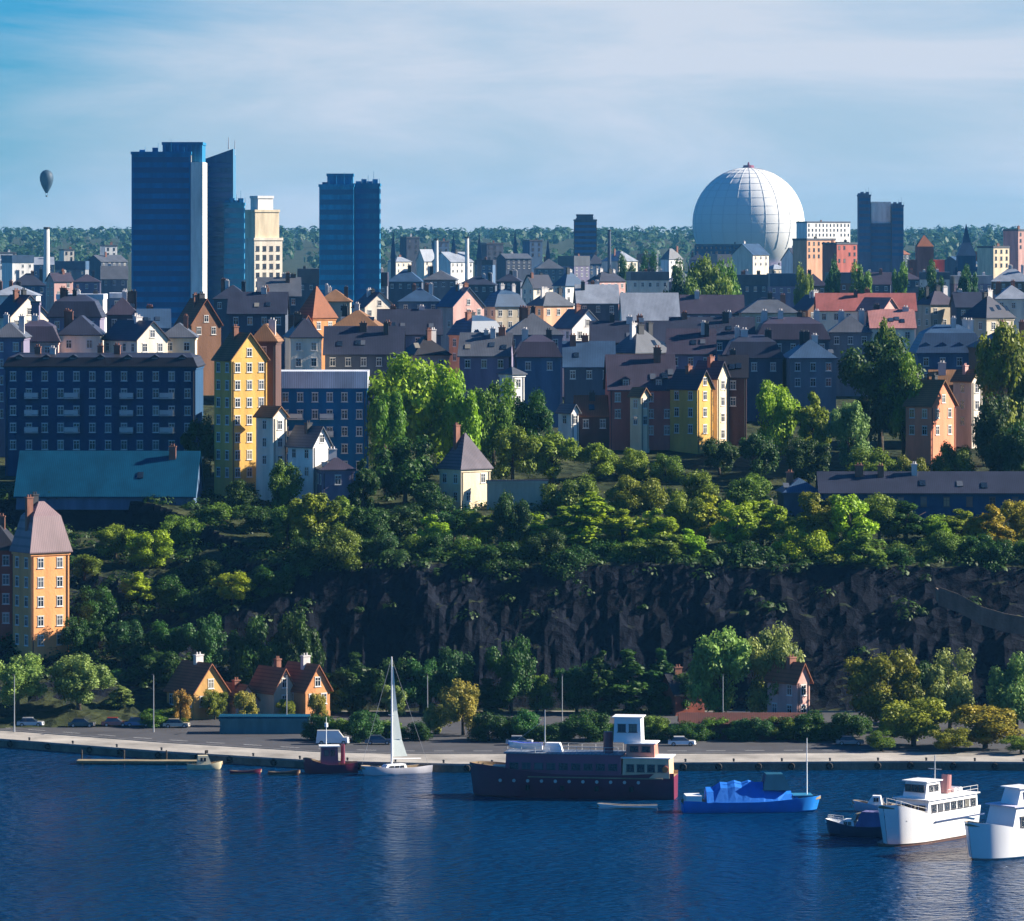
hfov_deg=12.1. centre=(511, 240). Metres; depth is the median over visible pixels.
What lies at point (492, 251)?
distant block
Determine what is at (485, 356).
city block
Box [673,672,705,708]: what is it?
broadleaf tree
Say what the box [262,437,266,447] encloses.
window
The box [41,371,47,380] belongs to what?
window
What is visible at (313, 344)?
window
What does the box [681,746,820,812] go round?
blue barge
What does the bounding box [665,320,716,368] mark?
city block
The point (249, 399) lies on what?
window
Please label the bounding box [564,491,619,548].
conifer tree
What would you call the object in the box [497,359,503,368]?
window
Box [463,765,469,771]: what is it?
tyre fender
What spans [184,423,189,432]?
window
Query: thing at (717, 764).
tyre fender
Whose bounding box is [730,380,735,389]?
window
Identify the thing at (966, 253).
church
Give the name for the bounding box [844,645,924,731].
broadleaf tree
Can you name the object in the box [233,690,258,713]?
broadleaf tree
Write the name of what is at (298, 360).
window
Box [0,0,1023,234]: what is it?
sky
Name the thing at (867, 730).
broadleaf tree
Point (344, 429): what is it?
window
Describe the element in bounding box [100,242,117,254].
distant block
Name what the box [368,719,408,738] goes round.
bush
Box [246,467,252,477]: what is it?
window
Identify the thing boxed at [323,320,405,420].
city block
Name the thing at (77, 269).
city block
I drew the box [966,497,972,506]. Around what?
window
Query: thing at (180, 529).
broadleaf tree
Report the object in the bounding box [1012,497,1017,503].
window
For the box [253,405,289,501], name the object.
house
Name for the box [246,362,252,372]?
window
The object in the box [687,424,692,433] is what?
window
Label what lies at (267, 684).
gabled house
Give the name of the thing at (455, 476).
window
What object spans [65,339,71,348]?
window
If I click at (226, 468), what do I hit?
window
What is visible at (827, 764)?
tyre fender
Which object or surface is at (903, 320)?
city block
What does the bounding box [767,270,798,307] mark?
city block
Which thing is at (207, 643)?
broadleaf tree
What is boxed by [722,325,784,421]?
city block
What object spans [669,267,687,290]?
city block
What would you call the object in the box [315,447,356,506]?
gabled house
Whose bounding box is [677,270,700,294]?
broadleaf tree
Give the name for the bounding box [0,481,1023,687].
undergrowth
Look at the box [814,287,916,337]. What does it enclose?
city block
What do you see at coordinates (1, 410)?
window
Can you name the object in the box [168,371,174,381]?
window
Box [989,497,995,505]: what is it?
window
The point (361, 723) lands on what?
bush
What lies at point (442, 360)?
window
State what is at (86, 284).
city block
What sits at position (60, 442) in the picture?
window
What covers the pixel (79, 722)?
parked car
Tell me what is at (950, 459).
bush
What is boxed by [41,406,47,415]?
window
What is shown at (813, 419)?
broadleaf tree
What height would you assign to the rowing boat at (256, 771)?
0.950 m
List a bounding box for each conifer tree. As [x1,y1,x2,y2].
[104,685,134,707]
[476,678,506,712]
[540,506,579,545]
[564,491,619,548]
[581,650,618,714]
[597,648,653,713]
[637,647,673,707]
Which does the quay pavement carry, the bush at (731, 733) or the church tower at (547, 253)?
the bush at (731, 733)
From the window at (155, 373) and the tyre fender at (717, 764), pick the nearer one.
the tyre fender at (717, 764)
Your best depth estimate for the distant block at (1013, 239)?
2494.32 m
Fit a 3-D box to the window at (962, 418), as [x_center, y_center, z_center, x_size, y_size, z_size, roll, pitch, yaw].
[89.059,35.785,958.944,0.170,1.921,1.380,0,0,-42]
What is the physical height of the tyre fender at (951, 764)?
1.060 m
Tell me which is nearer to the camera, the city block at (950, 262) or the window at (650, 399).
the window at (650, 399)
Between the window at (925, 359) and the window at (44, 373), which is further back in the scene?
the window at (925, 359)
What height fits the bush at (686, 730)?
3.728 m
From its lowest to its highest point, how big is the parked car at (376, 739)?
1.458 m
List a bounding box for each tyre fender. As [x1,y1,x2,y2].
[226,756,232,762]
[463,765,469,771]
[680,763,686,769]
[715,763,721,769]
[788,763,794,769]
[826,763,832,768]
[874,762,880,768]
[950,762,956,768]
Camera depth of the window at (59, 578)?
816.31 m
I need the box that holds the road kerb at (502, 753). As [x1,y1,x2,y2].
[0,730,1023,753]
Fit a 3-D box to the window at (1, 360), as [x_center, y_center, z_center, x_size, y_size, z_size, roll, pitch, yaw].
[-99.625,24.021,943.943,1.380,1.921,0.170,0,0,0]
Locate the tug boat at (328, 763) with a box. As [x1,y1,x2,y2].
[303,717,357,773]
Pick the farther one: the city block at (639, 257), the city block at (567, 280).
the city block at (639, 257)
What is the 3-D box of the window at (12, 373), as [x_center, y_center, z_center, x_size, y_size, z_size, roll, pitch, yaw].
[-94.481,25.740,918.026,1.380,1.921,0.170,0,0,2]
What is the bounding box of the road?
[0,711,1023,752]
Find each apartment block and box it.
[0,312,31,456]
[2,343,205,475]
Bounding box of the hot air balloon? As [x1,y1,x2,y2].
[40,170,52,196]
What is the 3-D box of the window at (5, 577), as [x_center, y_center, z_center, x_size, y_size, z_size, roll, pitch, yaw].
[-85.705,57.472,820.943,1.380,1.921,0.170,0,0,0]
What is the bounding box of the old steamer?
[470,711,677,799]
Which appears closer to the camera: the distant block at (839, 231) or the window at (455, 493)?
the window at (455, 493)
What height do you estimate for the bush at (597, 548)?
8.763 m
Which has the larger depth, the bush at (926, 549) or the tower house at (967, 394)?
the tower house at (967, 394)
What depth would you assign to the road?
762.26 m
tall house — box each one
[211,324,269,496]
[253,318,283,405]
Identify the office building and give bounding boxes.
[245,196,282,291]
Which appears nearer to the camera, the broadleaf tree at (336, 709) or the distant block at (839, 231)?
the broadleaf tree at (336, 709)
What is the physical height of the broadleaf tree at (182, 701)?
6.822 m
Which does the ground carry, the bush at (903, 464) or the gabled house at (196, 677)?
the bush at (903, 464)
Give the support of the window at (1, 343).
in the apartment block at (15, 338)
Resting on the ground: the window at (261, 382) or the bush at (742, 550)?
the bush at (742, 550)
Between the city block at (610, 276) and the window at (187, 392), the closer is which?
the window at (187, 392)
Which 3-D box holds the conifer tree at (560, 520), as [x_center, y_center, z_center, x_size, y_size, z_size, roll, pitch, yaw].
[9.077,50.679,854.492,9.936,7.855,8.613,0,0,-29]
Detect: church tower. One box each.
[390,232,395,277]
[451,234,455,251]
[476,233,481,276]
[513,233,517,252]
[546,240,549,259]
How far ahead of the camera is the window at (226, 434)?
901.48 m
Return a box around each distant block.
[0,249,16,280]
[59,247,73,260]
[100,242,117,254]
[399,234,419,273]
[431,238,448,253]
[481,241,503,283]
[522,238,542,274]
[694,242,740,256]
[792,237,835,280]
[796,220,850,241]
[822,240,857,282]
[977,243,1009,278]
[1003,226,1023,271]
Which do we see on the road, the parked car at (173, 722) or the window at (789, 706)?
the parked car at (173, 722)
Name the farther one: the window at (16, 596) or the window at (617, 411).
the window at (617, 411)
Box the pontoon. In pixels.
[76,750,205,764]
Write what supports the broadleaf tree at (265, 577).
on the ground
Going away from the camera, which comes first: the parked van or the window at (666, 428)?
the parked van
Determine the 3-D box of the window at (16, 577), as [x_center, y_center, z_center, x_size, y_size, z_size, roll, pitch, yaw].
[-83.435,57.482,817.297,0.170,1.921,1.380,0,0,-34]
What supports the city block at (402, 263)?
on the ground
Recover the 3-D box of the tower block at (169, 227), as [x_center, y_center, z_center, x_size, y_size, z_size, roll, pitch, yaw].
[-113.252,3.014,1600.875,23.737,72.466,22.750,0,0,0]
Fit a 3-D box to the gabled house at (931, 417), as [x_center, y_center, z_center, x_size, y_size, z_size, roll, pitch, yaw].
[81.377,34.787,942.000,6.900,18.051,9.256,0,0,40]
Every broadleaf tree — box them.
[0,651,47,710]
[47,651,116,709]
[58,614,102,656]
[71,554,103,580]
[77,585,118,627]
[94,523,136,559]
[101,619,146,666]
[109,665,146,684]
[117,572,155,603]
[124,528,173,568]
[135,651,185,682]
[142,619,188,655]
[148,574,190,610]
[160,514,206,543]
[171,688,192,720]
[180,414,213,480]
[181,611,229,666]
[182,554,223,583]
[193,502,242,524]
[199,687,227,719]
[209,571,257,605]
[224,615,282,684]
[232,504,274,532]
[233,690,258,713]
[248,564,295,597]
[263,508,290,539]
[268,505,300,548]
[272,604,325,667]
[275,699,295,713]
[287,492,341,548]
[307,692,328,716]
[324,495,359,539]
[324,672,349,713]
[329,662,378,709]
[332,652,372,714]
[345,506,395,541]
[346,458,381,507]
[365,387,407,493]
[367,351,453,465]
[369,657,408,710]
[371,434,434,505]
[377,501,425,540]
[380,685,407,715]
[398,658,446,713]
[408,514,451,549]
[431,368,483,455]
[431,646,477,704]
[432,507,474,541]
[437,678,481,734]
[460,511,505,545]
[460,540,525,574]
[470,375,517,469]
[484,633,538,713]
[489,489,532,547]
[491,426,541,479]
[505,513,549,546]
[511,387,553,439]
[519,674,557,712]
[529,432,578,483]
[554,661,596,712]
[570,442,618,480]
[599,508,649,544]
[617,250,635,292]
[628,508,678,541]
[630,534,688,561]
[639,250,657,271]
[662,489,707,534]
[663,257,685,294]
[667,528,706,557]
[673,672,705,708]
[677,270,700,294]
[684,253,720,292]
[684,625,751,711]
[687,492,728,541]
[691,550,730,562]
[701,273,732,294]
[702,438,739,474]
[710,500,760,547]
[716,257,741,294]
[738,432,779,475]
[744,620,805,711]
[745,499,787,546]
[751,546,797,564]
[755,379,800,459]
[768,516,809,537]
[785,434,831,484]
[792,390,831,454]
[793,262,813,305]
[796,491,834,546]
[806,547,849,563]
[824,256,840,292]
[824,400,872,470]
[825,493,879,542]
[833,531,892,566]
[837,329,925,450]
[844,447,897,470]
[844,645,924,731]
[849,260,872,292]
[849,715,872,735]
[861,492,901,539]
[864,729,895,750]
[873,696,950,746]
[874,316,896,365]
[874,348,924,456]
[877,500,934,542]
[891,256,907,292]
[896,659,930,702]
[918,259,944,300]
[920,513,955,537]
[923,646,977,728]
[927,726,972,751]
[939,508,988,537]
[947,704,1023,748]
[955,263,978,291]
[955,532,995,558]
[962,504,1015,545]
[971,390,1020,470]
[974,319,1023,440]
[985,651,1023,732]
[998,418,1023,470]
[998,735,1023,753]
[999,499,1023,540]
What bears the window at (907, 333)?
in the city block at (903, 320)
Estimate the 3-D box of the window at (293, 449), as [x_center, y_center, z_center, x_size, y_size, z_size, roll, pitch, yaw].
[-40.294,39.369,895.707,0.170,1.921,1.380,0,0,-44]
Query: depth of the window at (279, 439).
896.98 m
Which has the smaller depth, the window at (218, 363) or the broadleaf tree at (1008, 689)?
the broadleaf tree at (1008, 689)
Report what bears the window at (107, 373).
in the apartment block at (116, 400)
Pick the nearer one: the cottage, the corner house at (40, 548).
the corner house at (40, 548)
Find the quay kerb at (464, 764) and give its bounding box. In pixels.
[0,738,1023,765]
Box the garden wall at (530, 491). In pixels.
[486,480,548,508]
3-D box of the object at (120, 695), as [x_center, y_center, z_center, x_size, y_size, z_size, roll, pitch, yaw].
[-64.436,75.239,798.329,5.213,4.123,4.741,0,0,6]
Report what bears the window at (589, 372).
in the city block at (583, 360)
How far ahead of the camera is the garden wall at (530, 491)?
889.67 m
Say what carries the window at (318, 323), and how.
in the city block at (316, 307)
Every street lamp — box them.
[12,674,14,731]
[152,674,153,731]
[285,674,286,714]
[426,674,427,706]
[561,674,562,721]
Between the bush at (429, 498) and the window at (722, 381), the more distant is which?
the window at (722, 381)
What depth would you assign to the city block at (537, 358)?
1003.57 m
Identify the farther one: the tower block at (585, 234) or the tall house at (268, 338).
the tower block at (585, 234)
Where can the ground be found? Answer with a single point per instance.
(676, 618)
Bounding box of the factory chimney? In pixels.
[43,227,49,283]
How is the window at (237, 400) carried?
in the tall house at (240, 359)
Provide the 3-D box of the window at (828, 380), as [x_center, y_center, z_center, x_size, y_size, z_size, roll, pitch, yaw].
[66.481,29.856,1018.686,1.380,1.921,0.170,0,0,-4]
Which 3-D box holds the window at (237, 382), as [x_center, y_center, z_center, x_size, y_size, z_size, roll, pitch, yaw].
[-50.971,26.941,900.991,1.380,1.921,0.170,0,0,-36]
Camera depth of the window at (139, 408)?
917.13 m
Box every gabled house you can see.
[163,652,230,719]
[224,677,260,713]
[249,656,294,713]
[284,420,333,504]
[285,653,333,715]
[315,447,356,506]
[660,664,704,715]
[763,654,813,712]
[902,373,958,463]
[927,361,955,392]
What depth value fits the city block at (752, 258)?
2544.06 m
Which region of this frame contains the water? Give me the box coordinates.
[0,747,1023,920]
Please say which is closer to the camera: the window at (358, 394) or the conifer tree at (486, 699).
the conifer tree at (486, 699)
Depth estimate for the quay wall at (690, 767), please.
732.68 m
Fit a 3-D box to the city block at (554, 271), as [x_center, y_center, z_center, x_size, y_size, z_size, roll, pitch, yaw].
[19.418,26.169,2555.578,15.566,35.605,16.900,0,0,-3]
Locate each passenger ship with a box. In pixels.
[877,755,984,846]
[964,784,1023,859]
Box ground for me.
[0,234,1023,727]
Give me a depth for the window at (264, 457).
897.85 m
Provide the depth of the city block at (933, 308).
1376.99 m
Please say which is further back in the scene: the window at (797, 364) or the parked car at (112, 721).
the window at (797, 364)
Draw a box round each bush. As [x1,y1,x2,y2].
[138,709,171,727]
[162,708,188,721]
[224,479,260,507]
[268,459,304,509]
[287,532,337,575]
[300,713,343,739]
[311,524,362,571]
[328,718,351,736]
[347,709,384,742]
[354,536,394,562]
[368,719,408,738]
[369,532,407,565]
[396,534,436,560]
[401,720,432,739]
[412,481,455,515]
[420,530,453,561]
[421,703,448,733]
[447,535,482,561]
[466,711,510,741]
[489,714,520,740]
[505,708,540,741]
[508,541,541,561]
[525,528,569,560]
[531,722,569,741]
[539,473,601,512]
[541,544,596,588]
[561,721,575,739]
[564,708,613,741]
[585,539,621,556]
[602,473,669,514]
[605,537,649,561]
[613,447,649,478]
[644,715,665,739]
[647,694,672,714]
[647,714,670,740]
[648,452,684,481]
[662,469,722,507]
[666,720,708,740]
[668,725,709,738]
[694,716,729,739]
[714,540,770,570]
[722,471,772,512]
[724,719,760,740]
[736,716,774,741]
[767,715,799,739]
[771,525,833,560]
[777,709,826,741]
[809,722,838,740]
[825,711,872,740]
[884,536,943,561]
[884,546,914,566]
[890,453,928,470]
[929,439,976,470]
[930,529,968,557]
[972,537,1023,571]
[1013,539,1023,559]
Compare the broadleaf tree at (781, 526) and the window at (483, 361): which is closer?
the broadleaf tree at (781, 526)
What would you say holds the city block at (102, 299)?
on the ground
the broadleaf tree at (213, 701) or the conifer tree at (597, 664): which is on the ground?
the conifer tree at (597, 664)
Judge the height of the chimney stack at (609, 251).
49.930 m
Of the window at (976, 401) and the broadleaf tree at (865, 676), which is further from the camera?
the window at (976, 401)
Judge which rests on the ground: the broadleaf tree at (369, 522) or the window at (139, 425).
the broadleaf tree at (369, 522)
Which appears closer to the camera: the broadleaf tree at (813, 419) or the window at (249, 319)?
the broadleaf tree at (813, 419)
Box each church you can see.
[907,235,944,276]
[953,225,976,274]
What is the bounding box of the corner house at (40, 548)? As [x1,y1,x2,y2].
[9,492,72,660]
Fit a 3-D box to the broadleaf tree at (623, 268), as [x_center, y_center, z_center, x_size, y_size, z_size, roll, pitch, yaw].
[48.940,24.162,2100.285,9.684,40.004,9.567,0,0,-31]
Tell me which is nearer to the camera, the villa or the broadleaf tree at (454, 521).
the broadleaf tree at (454, 521)
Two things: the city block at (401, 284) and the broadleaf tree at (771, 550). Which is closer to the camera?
the broadleaf tree at (771, 550)
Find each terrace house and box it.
[573,390,608,449]
[603,345,675,449]
[627,387,651,452]
[667,364,715,453]
[695,355,731,443]
[718,348,748,444]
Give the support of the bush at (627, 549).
on the ground
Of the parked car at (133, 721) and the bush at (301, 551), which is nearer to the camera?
the parked car at (133, 721)
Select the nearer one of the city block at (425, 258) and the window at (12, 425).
the window at (12, 425)
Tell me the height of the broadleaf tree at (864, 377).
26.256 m
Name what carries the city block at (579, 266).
on the ground
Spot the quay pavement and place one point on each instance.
(451, 758)
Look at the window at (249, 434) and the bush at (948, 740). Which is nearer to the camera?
the bush at (948, 740)
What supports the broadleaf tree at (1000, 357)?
on the ground
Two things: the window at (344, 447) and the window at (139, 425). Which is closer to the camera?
the window at (139, 425)
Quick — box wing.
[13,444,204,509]
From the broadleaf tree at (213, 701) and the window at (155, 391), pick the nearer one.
the broadleaf tree at (213, 701)
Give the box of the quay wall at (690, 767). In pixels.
[0,740,1023,771]
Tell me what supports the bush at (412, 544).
on the ground
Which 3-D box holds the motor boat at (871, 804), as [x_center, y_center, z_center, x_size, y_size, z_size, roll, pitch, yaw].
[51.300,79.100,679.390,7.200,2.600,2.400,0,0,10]
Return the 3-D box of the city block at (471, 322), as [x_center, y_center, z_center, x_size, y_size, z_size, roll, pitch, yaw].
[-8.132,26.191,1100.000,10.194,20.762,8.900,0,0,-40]
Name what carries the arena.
on the ground
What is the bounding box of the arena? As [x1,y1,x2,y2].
[692,162,804,265]
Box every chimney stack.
[434,239,438,272]
[465,237,468,280]
[607,230,610,271]
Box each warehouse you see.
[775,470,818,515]
[815,462,1023,518]
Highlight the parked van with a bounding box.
[316,730,348,743]
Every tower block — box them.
[131,142,206,326]
[206,137,245,308]
[318,174,380,312]
[573,214,596,255]
[857,187,903,274]
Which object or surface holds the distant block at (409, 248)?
on the ground
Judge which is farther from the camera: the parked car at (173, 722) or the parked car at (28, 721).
the parked car at (28, 721)
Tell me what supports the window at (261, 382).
in the tall house at (240, 359)
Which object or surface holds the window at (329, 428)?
in the modern block at (334, 403)
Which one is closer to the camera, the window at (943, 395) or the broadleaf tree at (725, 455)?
the broadleaf tree at (725, 455)
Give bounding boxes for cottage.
[555,403,581,443]
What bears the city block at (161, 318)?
on the ground
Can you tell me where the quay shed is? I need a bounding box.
[677,712,806,738]
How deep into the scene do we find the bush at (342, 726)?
763.14 m
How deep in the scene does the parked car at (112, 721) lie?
785.15 m
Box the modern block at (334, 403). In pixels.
[281,370,369,480]
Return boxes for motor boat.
[187,755,222,769]
[825,810,881,836]
[852,795,895,810]
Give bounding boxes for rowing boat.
[230,769,261,773]
[268,770,299,774]
[597,803,656,808]
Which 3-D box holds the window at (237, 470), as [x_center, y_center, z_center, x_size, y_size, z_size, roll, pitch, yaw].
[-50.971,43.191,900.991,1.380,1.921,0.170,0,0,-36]
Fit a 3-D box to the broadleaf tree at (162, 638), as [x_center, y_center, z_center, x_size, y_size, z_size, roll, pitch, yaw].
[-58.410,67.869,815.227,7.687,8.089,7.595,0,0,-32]
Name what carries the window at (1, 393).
in the apartment block at (15, 338)
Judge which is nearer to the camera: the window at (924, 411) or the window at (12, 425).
the window at (12, 425)
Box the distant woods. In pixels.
[0,223,1016,267]
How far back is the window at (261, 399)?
904.01 m
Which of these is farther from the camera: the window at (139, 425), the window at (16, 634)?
the window at (139, 425)
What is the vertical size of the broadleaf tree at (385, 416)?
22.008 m
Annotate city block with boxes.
[0,280,41,304]
[0,288,47,328]
[1,254,33,289]
[13,268,45,309]
[25,314,61,352]
[30,301,40,319]
[34,257,54,281]
[45,269,73,312]
[46,286,106,331]
[55,259,88,280]
[56,289,107,332]
[58,308,105,352]
[73,271,101,293]
[87,252,127,293]
[100,264,127,311]
[102,313,170,352]
[106,289,136,330]
[109,289,127,308]
[136,304,171,332]
[165,314,198,354]
[174,291,223,394]
[212,278,245,344]
[227,285,289,369]
[257,272,301,314]
[283,311,323,369]
[288,315,316,329]
[297,266,318,307]
[298,286,337,369]
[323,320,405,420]
[325,283,352,322]
[333,302,382,325]
[351,288,396,319]
[377,304,442,347]
[381,268,388,298]
[386,254,411,279]
[388,264,422,308]
[397,282,439,308]
[405,327,451,374]
[415,246,433,278]
[422,265,458,299]
[431,249,473,283]
[435,282,485,351]
[446,310,499,378]
[457,325,514,411]
[461,272,497,302]
[475,257,495,282]
[484,283,526,329]
[495,270,523,297]
[496,252,532,280]
[506,305,564,402]
[513,327,562,427]
[520,272,552,303]
[526,286,574,325]
[533,256,564,283]
[552,267,581,308]
[553,303,598,396]
[558,253,589,283]
[562,333,615,403]
[573,280,619,320]
[586,268,626,294]
[589,251,601,277]
[589,313,669,344]
[602,249,637,274]
[616,321,666,353]
[618,293,679,320]
[626,268,668,292]
[637,254,657,271]
[660,246,683,278]
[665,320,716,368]
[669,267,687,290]
[669,310,755,360]
[679,290,744,316]
[688,251,703,267]
[707,251,731,272]
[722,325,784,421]
[731,241,769,273]
[735,269,767,306]
[737,291,797,329]
[756,309,830,353]
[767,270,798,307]
[769,263,780,272]
[780,246,792,272]
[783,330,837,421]
[793,288,818,318]
[801,269,824,292]
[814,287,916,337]
[825,269,856,292]
[827,308,872,395]
[855,297,898,325]
[863,268,891,292]
[865,303,916,371]
[891,269,919,301]
[904,251,909,266]
[908,316,978,378]
[916,284,949,336]
[919,268,949,295]
[945,256,976,274]
[948,289,995,325]
[949,271,992,297]
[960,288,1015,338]
[966,320,1023,403]
[990,264,1023,294]
[995,279,1023,333]
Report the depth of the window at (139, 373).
917.13 m
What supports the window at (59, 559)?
in the corner house at (40, 548)
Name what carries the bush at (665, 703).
on the ground
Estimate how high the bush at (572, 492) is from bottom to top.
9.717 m
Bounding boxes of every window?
[0,342,3,351]
[0,359,3,368]
[0,375,3,384]
[0,392,3,401]
[0,409,3,418]
[2,555,8,565]
[2,574,9,584]
[2,593,9,604]
[2,612,9,623]
[9,388,16,398]
[9,406,16,415]
[9,423,16,432]
[9,440,16,449]
[10,371,15,380]
[12,342,18,351]
[15,556,18,567]
[15,575,18,586]
[15,595,18,606]
[15,614,18,625]
[15,633,18,644]
[24,557,27,568]
[24,577,27,587]
[24,615,27,626]
[24,634,27,645]
[25,371,31,380]
[25,388,31,397]
[25,440,32,449]
[25,596,27,607]
[37,557,44,568]
[37,577,44,588]
[37,596,44,607]
[37,615,44,626]
[37,635,44,646]
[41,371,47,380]
[41,388,47,398]
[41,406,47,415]
[41,423,47,432]
[41,440,47,449]
[44,346,49,352]
[54,321,59,329]
[56,576,62,587]
[56,595,63,606]
[56,614,63,625]
[56,634,63,645]
[57,371,63,380]
[57,388,63,398]
[57,406,63,415]
[57,423,63,432]
[57,440,63,449]
[57,557,63,567]
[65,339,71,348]
[73,371,79,380]
[73,388,79,398]
[73,406,79,415]
[73,423,79,432]
[73,440,79,449]
[86,339,92,348]
[89,371,95,380]
[89,388,95,398]
[89,406,95,415]
[89,423,95,432]
[89,440,95,449]
[104,388,111,398]
[104,406,111,415]
[104,423,111,432]
[105,342,109,351]
[105,371,111,380]
[105,440,111,449]
[121,371,126,380]
[121,388,126,392]
[121,440,126,449]
[131,343,134,352]
[136,371,142,380]
[136,388,143,398]
[136,406,143,415]
[136,423,143,432]
[136,440,142,449]
[142,343,146,352]
[150,329,155,337]
[152,371,158,381]
[152,389,158,398]
[152,406,158,415]
[152,423,158,432]
[152,440,158,449]
[158,343,162,351]
[168,342,171,350]
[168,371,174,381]
[168,440,174,445]
[169,389,174,398]
[169,406,174,415]
[169,423,174,432]
[169,693,172,704]
[184,342,188,350]
[184,371,190,381]
[184,389,190,398]
[184,406,190,415]
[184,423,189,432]
[197,327,200,334]
[204,315,208,322]
[208,678,214,688]
[211,327,216,334]
[216,362,220,372]
[216,380,220,389]
[216,397,220,407]
[216,414,220,424]
[216,449,220,459]
[216,467,219,476]
[217,432,219,441]
[225,363,228,372]
[225,380,228,389]
[225,397,228,407]
[225,415,228,424]
[225,432,228,442]
[225,450,228,459]
[225,467,228,477]
[233,317,237,324]
[234,363,240,372]
[234,380,240,390]
[234,398,240,407]
[234,415,240,425]
[234,433,240,442]
[234,450,240,460]
[234,467,240,477]
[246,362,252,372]
[246,397,252,407]
[246,432,252,442]
[246,450,252,459]
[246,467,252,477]
[247,317,252,324]
[247,348,252,356]
[247,380,251,389]
[247,415,252,424]
[258,362,263,372]
[258,380,264,389]
[258,397,263,406]
[262,317,266,324]
[262,420,266,429]
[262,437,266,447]
[262,455,266,464]
[276,317,280,324]
[277,420,282,429]
[277,437,282,447]
[277,455,282,463]
[281,678,287,688]
[282,392,288,401]
[291,448,296,458]
[296,342,300,350]
[296,358,300,366]
[297,392,303,401]
[297,409,303,418]
[304,449,308,458]
[304,466,308,476]
[311,342,316,350]
[311,358,316,366]
[312,392,317,401]
[312,409,317,418]
[315,676,321,686]
[317,322,320,329]
[319,434,323,443]
[321,692,327,703]
[326,392,332,401]
[326,409,332,418]
[326,426,332,430]
[329,357,335,366]
[335,475,340,484]
[341,392,347,401]
[341,409,347,418]
[341,426,347,436]
[341,444,347,453]
[345,357,350,366]
[356,392,362,401]
[356,409,362,418]
[356,426,362,436]
[356,444,362,453]
[360,357,366,366]
[376,357,381,366]
[438,359,443,367]
[442,473,446,483]
[453,474,457,483]
[453,491,457,501]
[464,359,470,368]
[466,491,471,501]
[480,473,485,483]
[481,359,486,368]
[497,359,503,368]
[516,378,520,387]
[525,361,530,370]
[546,361,552,370]
[562,415,566,424]
[570,370,575,378]
[572,415,576,424]
[578,331,581,338]
[582,419,588,428]
[586,370,591,378]
[599,419,605,428]
[614,409,620,418]
[615,393,620,401]
[633,399,637,408]
[633,415,637,424]
[643,399,647,408]
[643,415,647,424]
[649,393,653,401]
[649,409,653,418]
[649,426,653,434]
[664,409,669,418]
[664,426,669,434]
[674,391,678,400]
[674,407,678,416]
[674,424,678,433]
[687,391,692,400]
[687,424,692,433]
[688,357,693,365]
[688,408,692,417]
[703,377,707,385]
[703,391,707,400]
[703,407,706,416]
[703,424,707,433]
[717,342,722,350]
[721,380,725,389]
[721,396,724,405]
[721,413,725,422]
[721,429,725,438]
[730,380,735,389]
[730,397,736,406]
[751,362,756,371]
[770,362,775,371]
[772,702,776,711]
[786,684,791,695]
[786,704,791,711]
[794,362,800,371]
[794,378,800,386]
[801,684,806,695]
[801,704,806,711]
[810,362,815,371]
[810,378,815,386]
[821,313,826,320]
[825,362,831,371]
[825,378,831,386]
[834,313,837,320]
[834,336,839,344]
[847,336,852,344]
[861,336,866,344]
[905,331,910,339]
[909,408,914,417]
[909,425,914,434]
[921,409,927,418]
[921,497,926,506]
[922,426,927,435]
[923,357,928,366]
[935,409,939,418]
[936,425,939,434]
[940,357,945,362]
[942,394,945,402]
[943,497,949,506]
[948,408,951,417]
[948,425,951,434]
[956,357,962,365]
[959,400,964,409]
[959,416,964,425]
[960,383,964,392]
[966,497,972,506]
[975,400,979,409]
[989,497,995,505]
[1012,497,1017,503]
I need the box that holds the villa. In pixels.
[436,422,493,509]
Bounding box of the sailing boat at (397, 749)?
[361,657,432,775]
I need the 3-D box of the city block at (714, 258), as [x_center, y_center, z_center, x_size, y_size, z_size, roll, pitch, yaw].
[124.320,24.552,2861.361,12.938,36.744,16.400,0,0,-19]
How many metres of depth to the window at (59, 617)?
816.31 m
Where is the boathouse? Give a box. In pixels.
[219,714,310,733]
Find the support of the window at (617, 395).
in the terrace house at (653, 373)
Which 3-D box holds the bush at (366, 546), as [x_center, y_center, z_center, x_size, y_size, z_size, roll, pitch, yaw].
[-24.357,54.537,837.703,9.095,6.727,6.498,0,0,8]
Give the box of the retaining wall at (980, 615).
[935,587,1023,634]
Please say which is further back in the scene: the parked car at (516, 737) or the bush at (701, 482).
the bush at (701, 482)
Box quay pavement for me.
[0,731,1023,762]
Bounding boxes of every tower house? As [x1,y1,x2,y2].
[496,367,527,401]
[950,363,981,447]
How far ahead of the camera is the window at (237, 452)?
900.93 m
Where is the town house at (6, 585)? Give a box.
[0,513,13,641]
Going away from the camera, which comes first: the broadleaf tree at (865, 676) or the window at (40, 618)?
the broadleaf tree at (865, 676)
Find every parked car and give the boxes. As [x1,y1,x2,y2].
[17,717,44,725]
[68,718,95,727]
[101,717,127,726]
[124,717,150,726]
[163,718,189,727]
[365,735,390,744]
[506,735,533,743]
[668,736,695,745]
[835,735,863,745]
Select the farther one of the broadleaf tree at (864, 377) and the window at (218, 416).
the broadleaf tree at (864, 377)
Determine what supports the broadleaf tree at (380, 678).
on the ground

